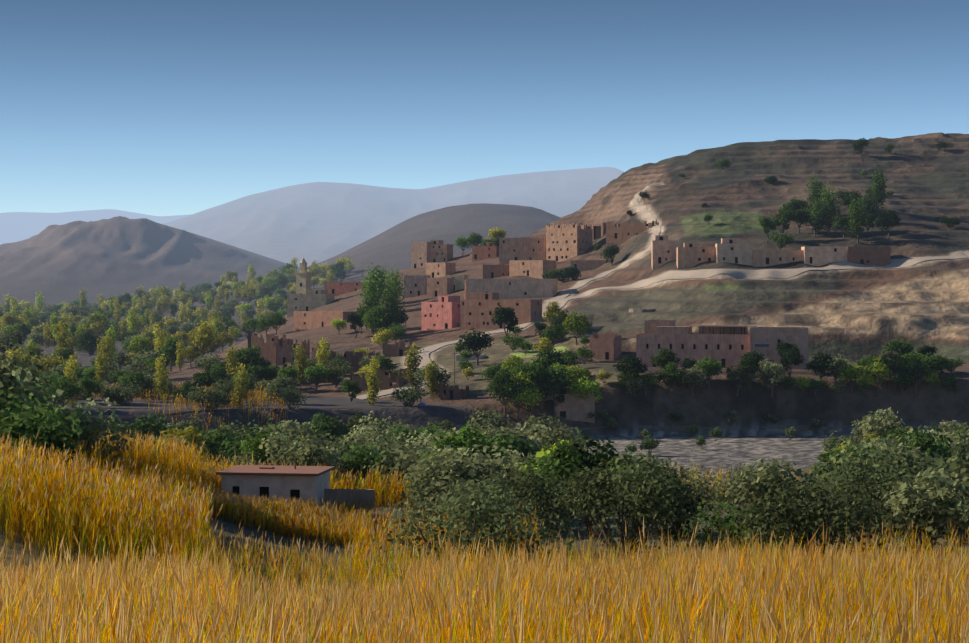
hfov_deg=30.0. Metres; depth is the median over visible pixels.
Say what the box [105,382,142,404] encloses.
bush
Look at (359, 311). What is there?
broad tree
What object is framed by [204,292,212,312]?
poplar tree
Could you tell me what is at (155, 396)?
reed bank
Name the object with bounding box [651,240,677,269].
building
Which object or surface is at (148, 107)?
sky
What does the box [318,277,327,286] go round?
broad tree
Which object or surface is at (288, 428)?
olive tree
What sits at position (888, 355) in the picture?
broad tree
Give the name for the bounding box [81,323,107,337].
olive tree
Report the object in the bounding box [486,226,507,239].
broad tree
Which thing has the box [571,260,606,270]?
wall
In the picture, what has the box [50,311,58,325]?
poplar tree
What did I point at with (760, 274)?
road
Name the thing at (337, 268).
broad tree
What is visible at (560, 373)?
broad tree
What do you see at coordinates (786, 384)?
olive tree
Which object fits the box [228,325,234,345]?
poplar tree
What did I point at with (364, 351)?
olive tree
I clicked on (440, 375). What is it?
olive tree
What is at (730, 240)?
compound upper room
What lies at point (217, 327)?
broad tree
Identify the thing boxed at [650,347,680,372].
broad tree
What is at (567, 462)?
bush
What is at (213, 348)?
broad tree
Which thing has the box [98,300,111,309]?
olive tree
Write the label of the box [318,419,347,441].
broad tree
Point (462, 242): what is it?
broad tree
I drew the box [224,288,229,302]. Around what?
poplar tree
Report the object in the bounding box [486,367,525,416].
broad tree
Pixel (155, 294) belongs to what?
broad tree
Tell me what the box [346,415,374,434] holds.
broad tree
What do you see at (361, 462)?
bush
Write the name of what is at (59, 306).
broad tree
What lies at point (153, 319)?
poplar tree
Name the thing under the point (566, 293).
dirt path
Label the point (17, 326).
broad tree
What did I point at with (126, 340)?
olive tree
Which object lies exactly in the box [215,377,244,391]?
olive tree
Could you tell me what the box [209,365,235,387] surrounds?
broad tree
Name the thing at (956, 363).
olive tree
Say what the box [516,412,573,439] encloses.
bush
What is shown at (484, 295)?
house upper room
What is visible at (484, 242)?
broad tree
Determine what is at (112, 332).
poplar tree
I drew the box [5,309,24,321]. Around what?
broad tree
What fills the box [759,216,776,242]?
broad tree
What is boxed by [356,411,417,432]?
olive tree
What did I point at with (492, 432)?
olive tree
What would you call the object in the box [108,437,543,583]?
reeds
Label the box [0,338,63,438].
bush
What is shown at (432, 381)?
poplar tree
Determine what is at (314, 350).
ruin tower
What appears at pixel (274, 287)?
broad tree
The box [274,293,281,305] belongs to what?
poplar tree
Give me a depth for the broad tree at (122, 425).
318.05 m
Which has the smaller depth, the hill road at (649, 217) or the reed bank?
the reed bank
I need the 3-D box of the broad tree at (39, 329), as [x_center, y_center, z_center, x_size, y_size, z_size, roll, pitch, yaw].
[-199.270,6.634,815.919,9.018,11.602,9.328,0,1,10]
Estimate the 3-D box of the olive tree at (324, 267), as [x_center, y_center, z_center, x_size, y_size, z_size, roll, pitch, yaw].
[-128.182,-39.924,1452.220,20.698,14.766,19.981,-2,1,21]
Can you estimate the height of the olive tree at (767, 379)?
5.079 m
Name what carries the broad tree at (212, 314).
on the terrain ground
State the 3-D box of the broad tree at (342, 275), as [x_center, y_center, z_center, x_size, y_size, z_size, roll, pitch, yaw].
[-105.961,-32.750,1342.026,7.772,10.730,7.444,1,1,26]
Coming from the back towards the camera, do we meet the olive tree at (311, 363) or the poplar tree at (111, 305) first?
the poplar tree at (111, 305)
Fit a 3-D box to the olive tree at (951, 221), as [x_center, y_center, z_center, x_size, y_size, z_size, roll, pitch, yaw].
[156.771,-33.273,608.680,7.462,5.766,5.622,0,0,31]
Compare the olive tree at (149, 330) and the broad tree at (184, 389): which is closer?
the broad tree at (184, 389)
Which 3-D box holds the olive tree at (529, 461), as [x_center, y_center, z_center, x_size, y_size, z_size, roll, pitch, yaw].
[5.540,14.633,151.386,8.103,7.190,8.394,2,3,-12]
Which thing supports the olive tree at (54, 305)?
on the terrain ground
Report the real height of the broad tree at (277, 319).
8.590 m
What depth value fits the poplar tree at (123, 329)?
848.52 m
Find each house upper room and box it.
[430,240,442,243]
[438,296,459,301]
[467,292,498,299]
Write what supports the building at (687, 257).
on the terrain ground
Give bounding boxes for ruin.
[248,333,288,364]
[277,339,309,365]
[283,363,324,382]
[330,350,379,372]
[348,367,410,391]
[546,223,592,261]
[581,222,605,239]
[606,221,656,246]
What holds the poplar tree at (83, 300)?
on the terrain ground
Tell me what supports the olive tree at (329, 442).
on the terrain ground
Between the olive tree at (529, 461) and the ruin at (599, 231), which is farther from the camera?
the ruin at (599, 231)
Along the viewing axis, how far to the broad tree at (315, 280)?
1320.76 m
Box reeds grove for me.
[200,451,819,510]
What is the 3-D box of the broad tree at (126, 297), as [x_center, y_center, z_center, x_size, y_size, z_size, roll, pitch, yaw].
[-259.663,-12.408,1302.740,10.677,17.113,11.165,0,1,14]
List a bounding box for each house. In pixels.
[293,311,355,331]
[404,275,430,297]
[411,242,429,269]
[421,302,459,329]
[426,262,455,277]
[427,278,453,297]
[429,244,452,262]
[446,275,467,290]
[460,299,541,329]
[464,280,465,298]
[472,246,498,261]
[483,264,508,278]
[499,238,545,263]
[509,260,555,278]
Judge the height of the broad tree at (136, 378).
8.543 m
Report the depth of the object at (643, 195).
709.16 m
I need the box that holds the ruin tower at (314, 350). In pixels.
[312,343,329,361]
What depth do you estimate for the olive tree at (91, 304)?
1384.37 m
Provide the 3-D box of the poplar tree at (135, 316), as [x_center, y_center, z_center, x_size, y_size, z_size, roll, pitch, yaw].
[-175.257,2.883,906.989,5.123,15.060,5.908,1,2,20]
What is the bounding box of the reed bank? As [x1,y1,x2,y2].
[42,382,287,429]
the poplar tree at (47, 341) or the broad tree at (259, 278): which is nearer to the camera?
the poplar tree at (47, 341)
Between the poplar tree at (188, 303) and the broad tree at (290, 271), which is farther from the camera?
the broad tree at (290, 271)
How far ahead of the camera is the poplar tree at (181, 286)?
1462.17 m
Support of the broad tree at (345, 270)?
on the terrain ground
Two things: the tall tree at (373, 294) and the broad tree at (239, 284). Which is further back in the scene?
the broad tree at (239, 284)
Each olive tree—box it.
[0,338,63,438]
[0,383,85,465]
[5,349,32,366]
[28,350,67,373]
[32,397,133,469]
[36,347,43,356]
[46,304,60,315]
[46,311,57,318]
[46,363,70,376]
[77,383,93,399]
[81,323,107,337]
[81,344,97,353]
[87,302,97,306]
[90,351,120,365]
[96,361,120,385]
[96,381,132,403]
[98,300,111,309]
[102,322,121,337]
[104,365,137,384]
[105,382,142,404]
[113,351,129,368]
[113,421,148,443]
[118,366,157,381]
[121,335,141,345]
[125,316,147,334]
[125,352,137,367]
[129,348,165,374]
[129,374,156,398]
[141,326,164,336]
[142,297,156,309]
[148,379,179,395]
[166,325,181,337]
[169,317,193,329]
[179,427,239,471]
[185,291,197,305]
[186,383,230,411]
[187,341,213,354]
[189,285,200,299]
[192,369,220,390]
[193,352,222,371]
[197,287,222,297]
[198,294,217,306]
[209,379,248,404]
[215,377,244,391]
[215,425,250,438]
[218,420,261,443]
[219,417,292,464]
[220,281,236,296]
[226,450,262,466]
[233,370,257,385]
[236,424,290,448]
[248,358,271,380]
[251,379,272,394]
[253,298,264,308]
[257,420,300,440]
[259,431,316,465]
[260,364,280,382]
[263,374,300,403]
[267,296,285,307]
[276,273,295,289]
[277,385,308,409]
[278,431,347,479]
[285,282,294,290]
[285,422,316,440]
[293,357,320,369]
[305,436,335,449]
[312,350,342,364]
[319,263,329,274]
[320,271,326,277]
[321,360,352,387]
[329,356,347,377]
[329,427,410,477]
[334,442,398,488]
[336,255,354,271]
[338,435,373,447]
[344,420,393,442]
[346,431,410,447]
[347,424,381,439]
[354,347,371,356]
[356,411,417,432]
[357,364,378,377]
[358,355,382,366]
[363,431,439,494]
[370,327,394,347]
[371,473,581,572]
[373,438,404,486]
[376,424,413,436]
[380,419,415,433]
[386,322,404,341]
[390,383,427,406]
[391,426,429,445]
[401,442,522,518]
[405,427,477,454]
[405,430,447,447]
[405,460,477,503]
[407,445,503,510]
[409,475,477,529]
[410,445,516,480]
[414,364,450,386]
[427,429,466,439]
[437,429,455,434]
[457,359,472,371]
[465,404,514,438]
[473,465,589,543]
[474,424,538,452]
[479,362,502,382]
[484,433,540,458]
[496,461,533,496]
[498,445,550,470]
[502,332,526,351]
[502,428,542,467]
[509,355,523,362]
[515,454,589,529]
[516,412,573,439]
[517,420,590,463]
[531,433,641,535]
[533,322,547,335]
[549,312,571,338]
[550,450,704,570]
[561,349,580,366]
[574,346,594,364]
[599,243,619,265]
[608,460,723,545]
[616,368,640,388]
[624,376,645,396]
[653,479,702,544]
[672,377,691,389]
[680,358,698,369]
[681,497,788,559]
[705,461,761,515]
[713,159,730,169]
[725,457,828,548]
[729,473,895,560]
[760,371,786,386]
[767,230,794,249]
[778,202,792,214]
[781,376,795,391]
[793,375,811,391]
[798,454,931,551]
[805,360,819,373]
[805,377,829,393]
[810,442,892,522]
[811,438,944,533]
[821,431,856,452]
[824,437,938,481]
[829,378,846,394]
[836,188,861,205]
[843,434,909,453]
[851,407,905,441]
[852,138,868,155]
[856,357,869,368]
[857,375,877,392]
[865,365,890,381]
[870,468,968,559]
[877,426,927,443]
[884,143,893,154]
[889,370,915,395]
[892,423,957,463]
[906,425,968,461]
[908,441,968,533]
[912,456,948,525]
[924,372,941,390]
[928,468,968,556]
[935,140,952,151]
[939,214,960,229]
[939,374,959,395]
[939,420,968,435]
[941,455,966,468]
[943,355,965,373]
[961,497,968,521]
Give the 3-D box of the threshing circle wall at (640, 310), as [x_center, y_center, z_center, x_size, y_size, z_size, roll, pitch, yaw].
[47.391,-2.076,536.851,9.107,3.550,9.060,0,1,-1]
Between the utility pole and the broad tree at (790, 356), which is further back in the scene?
the utility pole
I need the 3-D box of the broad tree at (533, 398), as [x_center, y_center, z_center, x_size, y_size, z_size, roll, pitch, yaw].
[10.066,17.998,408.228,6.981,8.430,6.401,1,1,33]
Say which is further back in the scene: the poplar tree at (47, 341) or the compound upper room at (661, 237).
the poplar tree at (47, 341)
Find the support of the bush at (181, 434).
on the terrain ground
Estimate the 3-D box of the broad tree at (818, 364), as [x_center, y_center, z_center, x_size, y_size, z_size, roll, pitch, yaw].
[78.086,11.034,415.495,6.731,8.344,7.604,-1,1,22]
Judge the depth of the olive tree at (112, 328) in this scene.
903.84 m
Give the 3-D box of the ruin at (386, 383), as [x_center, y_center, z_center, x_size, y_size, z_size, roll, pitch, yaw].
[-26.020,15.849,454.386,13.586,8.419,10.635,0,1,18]
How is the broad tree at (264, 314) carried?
on the terrain ground
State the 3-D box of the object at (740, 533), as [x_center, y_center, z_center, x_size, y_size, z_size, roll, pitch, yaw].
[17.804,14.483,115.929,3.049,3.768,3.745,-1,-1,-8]
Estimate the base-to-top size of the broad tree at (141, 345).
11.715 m
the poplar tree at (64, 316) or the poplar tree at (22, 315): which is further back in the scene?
the poplar tree at (64, 316)
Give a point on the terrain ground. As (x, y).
(852, 316)
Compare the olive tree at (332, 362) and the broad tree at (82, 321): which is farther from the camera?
the broad tree at (82, 321)
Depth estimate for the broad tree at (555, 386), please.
407.62 m
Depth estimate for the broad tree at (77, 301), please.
1417.30 m
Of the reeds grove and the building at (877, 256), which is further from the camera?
the building at (877, 256)
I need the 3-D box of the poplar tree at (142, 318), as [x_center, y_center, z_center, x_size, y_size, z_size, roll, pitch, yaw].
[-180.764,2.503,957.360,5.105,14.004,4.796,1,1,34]
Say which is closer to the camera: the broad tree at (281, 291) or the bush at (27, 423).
the bush at (27, 423)
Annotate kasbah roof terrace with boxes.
[656,325,768,353]
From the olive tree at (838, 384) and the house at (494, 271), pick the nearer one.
the olive tree at (838, 384)
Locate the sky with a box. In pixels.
[0,0,968,215]
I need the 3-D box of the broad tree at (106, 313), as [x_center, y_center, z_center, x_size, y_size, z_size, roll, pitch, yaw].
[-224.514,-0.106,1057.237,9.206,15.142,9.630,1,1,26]
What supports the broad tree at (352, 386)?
on the terrain ground
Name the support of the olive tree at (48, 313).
on the terrain ground
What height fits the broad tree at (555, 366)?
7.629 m
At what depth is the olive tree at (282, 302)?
1174.39 m
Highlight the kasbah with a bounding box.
[636,333,749,367]
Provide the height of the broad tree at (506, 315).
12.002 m
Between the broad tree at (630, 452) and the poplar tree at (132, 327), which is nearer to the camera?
the broad tree at (630, 452)
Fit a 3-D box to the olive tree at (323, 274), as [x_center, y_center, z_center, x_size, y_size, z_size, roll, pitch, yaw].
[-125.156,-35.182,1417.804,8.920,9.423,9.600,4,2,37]
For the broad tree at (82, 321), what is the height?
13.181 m
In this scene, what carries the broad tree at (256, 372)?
on the terrain ground
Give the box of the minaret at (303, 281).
[295,258,311,293]
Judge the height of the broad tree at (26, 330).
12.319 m
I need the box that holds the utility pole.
[452,352,456,382]
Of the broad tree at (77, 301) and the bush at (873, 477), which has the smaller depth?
the bush at (873, 477)
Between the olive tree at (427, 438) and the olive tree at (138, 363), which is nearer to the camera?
the olive tree at (427, 438)
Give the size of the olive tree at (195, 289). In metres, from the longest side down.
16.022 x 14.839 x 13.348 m
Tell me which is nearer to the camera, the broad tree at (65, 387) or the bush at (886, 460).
the bush at (886, 460)
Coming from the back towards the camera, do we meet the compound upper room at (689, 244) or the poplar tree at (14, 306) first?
the poplar tree at (14, 306)
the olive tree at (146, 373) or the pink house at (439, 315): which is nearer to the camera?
the olive tree at (146, 373)
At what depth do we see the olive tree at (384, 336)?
527.30 m
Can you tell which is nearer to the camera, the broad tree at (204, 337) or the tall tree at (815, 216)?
the broad tree at (204, 337)
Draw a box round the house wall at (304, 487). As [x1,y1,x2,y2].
[221,471,329,510]
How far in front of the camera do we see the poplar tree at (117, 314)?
1053.50 m
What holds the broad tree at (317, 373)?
on the terrain ground
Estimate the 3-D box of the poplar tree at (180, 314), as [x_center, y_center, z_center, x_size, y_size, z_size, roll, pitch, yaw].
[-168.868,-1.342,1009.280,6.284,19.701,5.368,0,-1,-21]
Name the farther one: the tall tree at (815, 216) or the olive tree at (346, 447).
the tall tree at (815, 216)
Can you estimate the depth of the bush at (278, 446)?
188.26 m
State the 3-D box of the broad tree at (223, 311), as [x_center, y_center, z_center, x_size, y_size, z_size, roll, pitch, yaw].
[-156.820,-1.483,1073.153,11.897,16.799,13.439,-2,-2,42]
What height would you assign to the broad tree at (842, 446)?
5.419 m
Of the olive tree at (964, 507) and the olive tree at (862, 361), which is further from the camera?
the olive tree at (862, 361)
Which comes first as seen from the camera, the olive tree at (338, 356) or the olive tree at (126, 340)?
the olive tree at (338, 356)
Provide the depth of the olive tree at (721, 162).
729.23 m
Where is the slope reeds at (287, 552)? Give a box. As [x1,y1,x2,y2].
[0,457,968,606]
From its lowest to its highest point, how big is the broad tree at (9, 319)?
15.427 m
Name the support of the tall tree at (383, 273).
on the terrain ground
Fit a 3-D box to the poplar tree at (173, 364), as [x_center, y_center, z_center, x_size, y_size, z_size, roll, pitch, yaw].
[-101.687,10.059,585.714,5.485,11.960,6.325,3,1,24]
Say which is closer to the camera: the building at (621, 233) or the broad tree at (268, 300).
the building at (621, 233)
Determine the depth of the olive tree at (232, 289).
1405.35 m
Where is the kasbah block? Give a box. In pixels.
[750,327,807,368]
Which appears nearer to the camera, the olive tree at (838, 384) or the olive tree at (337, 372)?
the olive tree at (838, 384)
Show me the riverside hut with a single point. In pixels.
(572, 408)
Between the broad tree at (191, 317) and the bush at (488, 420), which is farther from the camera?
the broad tree at (191, 317)
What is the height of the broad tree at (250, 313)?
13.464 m
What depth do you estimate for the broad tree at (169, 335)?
628.29 m
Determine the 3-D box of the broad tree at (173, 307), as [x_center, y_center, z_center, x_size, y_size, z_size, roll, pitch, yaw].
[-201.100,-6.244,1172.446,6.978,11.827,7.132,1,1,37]
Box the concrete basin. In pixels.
[456,354,484,360]
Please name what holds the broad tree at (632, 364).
on the terrain ground
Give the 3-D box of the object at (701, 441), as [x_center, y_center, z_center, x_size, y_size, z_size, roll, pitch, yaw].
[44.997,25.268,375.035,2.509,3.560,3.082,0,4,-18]
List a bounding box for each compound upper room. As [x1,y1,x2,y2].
[655,235,667,239]
[684,243,695,246]
[721,238,740,242]
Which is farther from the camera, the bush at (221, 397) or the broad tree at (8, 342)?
the broad tree at (8, 342)
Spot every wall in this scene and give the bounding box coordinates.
[87,408,360,418]
[325,282,366,295]
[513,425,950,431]
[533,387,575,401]
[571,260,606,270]
[629,308,655,311]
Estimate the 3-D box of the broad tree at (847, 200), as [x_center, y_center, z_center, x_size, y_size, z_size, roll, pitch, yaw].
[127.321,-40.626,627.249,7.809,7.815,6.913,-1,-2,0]
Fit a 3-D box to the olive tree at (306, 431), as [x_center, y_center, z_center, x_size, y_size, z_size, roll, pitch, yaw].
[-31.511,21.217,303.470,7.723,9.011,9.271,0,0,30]
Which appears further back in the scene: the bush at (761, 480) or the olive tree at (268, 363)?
the olive tree at (268, 363)
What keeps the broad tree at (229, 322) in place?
on the terrain ground
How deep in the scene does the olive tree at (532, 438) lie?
240.01 m
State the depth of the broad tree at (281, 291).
1279.18 m
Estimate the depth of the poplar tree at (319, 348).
485.19 m
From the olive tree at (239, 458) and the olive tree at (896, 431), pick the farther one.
the olive tree at (896, 431)
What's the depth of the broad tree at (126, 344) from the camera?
724.43 m
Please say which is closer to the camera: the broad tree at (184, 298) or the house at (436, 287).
the house at (436, 287)
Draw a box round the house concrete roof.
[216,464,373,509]
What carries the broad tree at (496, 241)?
on the terrain ground
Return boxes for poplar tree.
[0,316,8,333]
[2,293,10,303]
[2,351,17,369]
[9,296,17,309]
[11,304,20,314]
[18,312,28,323]
[22,306,32,328]
[25,339,38,370]
[31,308,41,325]
[35,290,43,310]
[42,322,50,347]
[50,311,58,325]
[55,317,71,352]
[61,313,69,324]
[63,355,79,406]
[67,312,73,325]
[69,354,81,380]
[74,323,84,351]
[79,289,86,306]
[92,350,108,385]
[96,294,104,306]
[96,336,105,356]
[100,333,114,364]
[105,325,119,353]
[109,294,117,319]
[112,298,121,324]
[120,318,126,339]
[126,309,138,335]
[130,313,139,335]
[132,295,139,305]
[136,297,143,307]
[139,313,146,334]
[141,294,149,307]
[148,288,154,297]
[149,308,156,326]
[153,326,165,354]
[153,354,169,400]
[155,298,163,316]
[156,287,166,315]
[163,334,179,366]
[168,297,178,316]
[172,287,180,304]
[173,330,182,341]
[175,340,185,370]
[177,301,187,331]
[178,281,185,294]
[186,297,191,313]
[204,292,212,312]
[212,297,220,309]
[213,314,224,348]
[217,286,222,299]
[219,275,226,283]
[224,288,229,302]
[225,344,239,376]
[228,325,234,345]
[229,363,250,407]
[240,312,246,324]
[246,276,251,286]
[247,262,255,281]
[249,278,258,300]
[254,283,258,298]
[255,299,264,316]
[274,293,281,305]
[290,257,297,270]
[290,343,310,385]
[314,337,329,364]
[316,337,330,382]
[326,268,334,281]
[364,355,382,405]
[401,343,423,389]
[423,358,440,399]
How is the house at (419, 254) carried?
on the terrain ground
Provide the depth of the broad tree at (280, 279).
1330.01 m
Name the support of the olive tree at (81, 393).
on the terrain ground
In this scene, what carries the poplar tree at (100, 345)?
on the terrain ground
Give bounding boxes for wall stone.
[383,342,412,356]
[430,385,468,398]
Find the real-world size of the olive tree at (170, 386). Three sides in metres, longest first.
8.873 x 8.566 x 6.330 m
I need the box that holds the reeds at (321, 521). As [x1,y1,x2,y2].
[194,466,371,545]
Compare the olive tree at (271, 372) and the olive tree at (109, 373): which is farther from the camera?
the olive tree at (109, 373)
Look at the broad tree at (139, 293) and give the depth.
1312.28 m
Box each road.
[356,252,968,398]
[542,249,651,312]
[632,184,660,250]
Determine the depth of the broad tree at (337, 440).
325.57 m
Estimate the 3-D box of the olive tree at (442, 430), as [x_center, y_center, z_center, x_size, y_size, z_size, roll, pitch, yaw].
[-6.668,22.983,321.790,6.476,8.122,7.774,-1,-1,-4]
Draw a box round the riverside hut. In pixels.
[555,394,594,422]
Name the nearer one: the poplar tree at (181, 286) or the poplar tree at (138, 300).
the poplar tree at (138, 300)
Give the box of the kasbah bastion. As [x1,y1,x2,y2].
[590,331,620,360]
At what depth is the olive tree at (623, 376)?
411.84 m
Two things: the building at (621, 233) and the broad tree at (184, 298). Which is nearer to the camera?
the building at (621, 233)
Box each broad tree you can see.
[0,329,22,354]
[1,326,22,340]
[3,298,20,309]
[3,306,11,312]
[3,313,24,326]
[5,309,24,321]
[5,323,22,331]
[16,321,30,344]
[19,299,33,320]
[26,317,39,326]
[27,330,45,344]
[32,323,50,345]
[36,371,51,388]
[38,313,49,322]
[38,371,64,390]
[41,306,57,321]
[43,375,82,405]
[44,322,61,347]
[51,317,68,326]
[51,348,73,362]
[52,323,70,337]
[55,304,62,314]
[58,302,80,315]
[61,304,78,318]
[63,335,79,348]
[69,323,79,335]
[70,297,88,306]
[72,314,87,326]
[72,364,89,381]
[75,328,100,356]
[76,319,89,327]
[79,376,105,400]
[80,310,90,316]
[81,364,108,380]
[84,311,109,333]
[89,320,106,335]
[92,309,109,317]
[104,420,130,438]
[108,308,125,318]
[110,367,130,383]
[116,293,130,305]
[117,371,143,401]
[118,331,133,344]
[121,305,128,317]
[122,301,134,308]
[122,341,136,350]
[126,335,154,358]
[127,306,138,313]
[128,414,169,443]
[135,289,150,304]
[139,308,151,315]
[140,325,150,333]
[142,333,154,339]
[143,354,170,370]
[144,314,159,325]
[146,310,163,320]
[150,330,170,349]
[151,285,170,298]
[152,321,164,329]
[158,336,185,371]
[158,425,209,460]
[160,295,172,316]
[163,317,180,331]
[163,425,182,431]
[169,303,179,316]
[169,415,208,431]
[171,380,198,405]
[178,292,193,306]
[178,320,196,331]
[179,331,189,345]
[182,309,198,322]
[182,327,194,335]
[183,346,201,366]
[187,320,218,359]
[189,305,198,314]
[193,307,209,319]
[193,371,215,392]
[194,317,205,327]
[197,281,214,290]
[201,290,213,297]
[205,309,223,322]
[207,322,226,333]
[207,341,218,354]
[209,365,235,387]
[210,360,230,373]
[212,305,231,318]
[214,281,228,290]
[214,331,233,350]
[217,284,231,302]
[220,316,236,333]
[223,304,234,316]
[224,270,237,293]
[225,298,240,310]
[227,328,242,342]
[231,375,254,391]
[232,280,244,288]
[233,342,265,369]
[235,284,248,303]
[237,301,254,317]
[238,309,256,320]
[239,321,250,338]
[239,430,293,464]
[240,287,255,304]
[243,316,260,334]
[245,362,268,386]
[254,310,273,320]
[255,275,271,285]
[255,316,270,333]
[256,284,271,303]
[257,315,267,333]
[260,276,274,285]
[261,308,275,318]
[263,295,275,309]
[264,269,278,277]
[266,312,287,334]
[267,282,280,296]
[267,302,281,312]
[273,272,287,288]
[274,289,285,294]
[276,364,300,381]
[277,306,286,316]
[278,263,293,273]
[279,293,286,303]
[284,267,296,274]
[303,362,331,391]
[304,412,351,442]
[308,264,321,277]
[311,276,320,288]
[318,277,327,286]
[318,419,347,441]
[328,261,343,281]
[331,318,346,334]
[332,430,356,443]
[339,268,350,281]
[340,271,345,281]
[340,379,361,401]
[345,263,354,274]
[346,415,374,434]
[347,312,363,337]
[352,412,384,426]
[355,307,369,333]
[361,305,396,338]
[361,309,380,338]
[375,355,396,372]
[392,307,407,326]
[414,422,441,438]
[418,425,507,469]
[427,419,455,432]
[454,236,471,254]
[455,328,494,365]
[466,232,483,245]
[482,237,496,245]
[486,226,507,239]
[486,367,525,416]
[489,237,499,248]
[491,305,518,344]
[497,357,521,381]
[500,370,541,420]
[511,357,547,404]
[514,384,544,415]
[531,369,553,409]
[533,337,554,354]
[533,347,567,371]
[539,362,576,388]
[539,376,566,416]
[540,324,566,352]
[542,301,568,324]
[553,362,570,370]
[562,311,592,344]
[563,365,594,392]
[567,376,601,402]
[602,451,660,537]
[613,355,647,377]
[639,371,658,395]
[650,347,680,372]
[654,361,683,397]
[679,365,709,397]
[695,356,724,389]
[725,365,749,395]
[734,356,758,387]
[740,348,763,365]
[754,358,786,397]
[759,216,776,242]
[770,209,793,233]
[776,341,799,370]
[779,346,804,385]
[786,197,808,211]
[791,207,811,233]
[809,352,836,387]
[826,354,847,387]
[832,215,850,239]
[836,360,866,395]
[836,440,848,452]
[841,193,863,209]
[856,433,889,451]
[861,213,876,234]
[863,357,893,395]
[866,354,890,386]
[874,209,901,238]
[880,349,899,387]
[882,336,914,356]
[890,353,916,386]
[898,358,935,395]
[906,350,924,362]
[916,345,937,357]
[922,352,946,385]
[933,354,953,380]
[953,427,968,446]
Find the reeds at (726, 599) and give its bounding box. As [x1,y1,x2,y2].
[0,516,968,642]
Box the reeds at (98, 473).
[0,428,223,574]
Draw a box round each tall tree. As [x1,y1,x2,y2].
[355,269,383,333]
[361,263,384,305]
[377,266,389,296]
[379,281,404,330]
[382,265,406,308]
[804,172,826,207]
[807,196,824,236]
[816,184,843,233]
[844,195,868,242]
[860,186,879,226]
[867,167,888,211]
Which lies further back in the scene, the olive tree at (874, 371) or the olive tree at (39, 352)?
the olive tree at (39, 352)
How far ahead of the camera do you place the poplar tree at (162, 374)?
429.00 m
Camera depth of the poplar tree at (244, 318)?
998.14 m
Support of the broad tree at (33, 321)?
on the terrain ground
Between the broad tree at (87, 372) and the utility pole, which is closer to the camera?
the utility pole
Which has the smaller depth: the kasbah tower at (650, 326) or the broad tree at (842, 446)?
the broad tree at (842, 446)
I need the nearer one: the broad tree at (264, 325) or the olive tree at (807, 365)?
the olive tree at (807, 365)
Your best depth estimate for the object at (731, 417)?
409.86 m
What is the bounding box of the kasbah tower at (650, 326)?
[644,320,674,333]
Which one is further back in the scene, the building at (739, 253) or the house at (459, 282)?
the house at (459, 282)
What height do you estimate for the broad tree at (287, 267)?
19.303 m
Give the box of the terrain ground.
[0,132,968,607]
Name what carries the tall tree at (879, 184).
on the terrain ground
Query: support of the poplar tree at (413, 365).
on the terrain ground
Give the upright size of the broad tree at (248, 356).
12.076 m
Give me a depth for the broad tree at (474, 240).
768.25 m
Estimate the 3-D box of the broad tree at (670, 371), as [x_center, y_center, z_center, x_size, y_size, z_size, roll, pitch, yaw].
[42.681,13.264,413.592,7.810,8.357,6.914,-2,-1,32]
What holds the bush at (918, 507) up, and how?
on the terrain ground
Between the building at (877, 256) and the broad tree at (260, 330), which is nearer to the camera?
the building at (877, 256)
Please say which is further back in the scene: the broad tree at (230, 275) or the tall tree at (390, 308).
the broad tree at (230, 275)

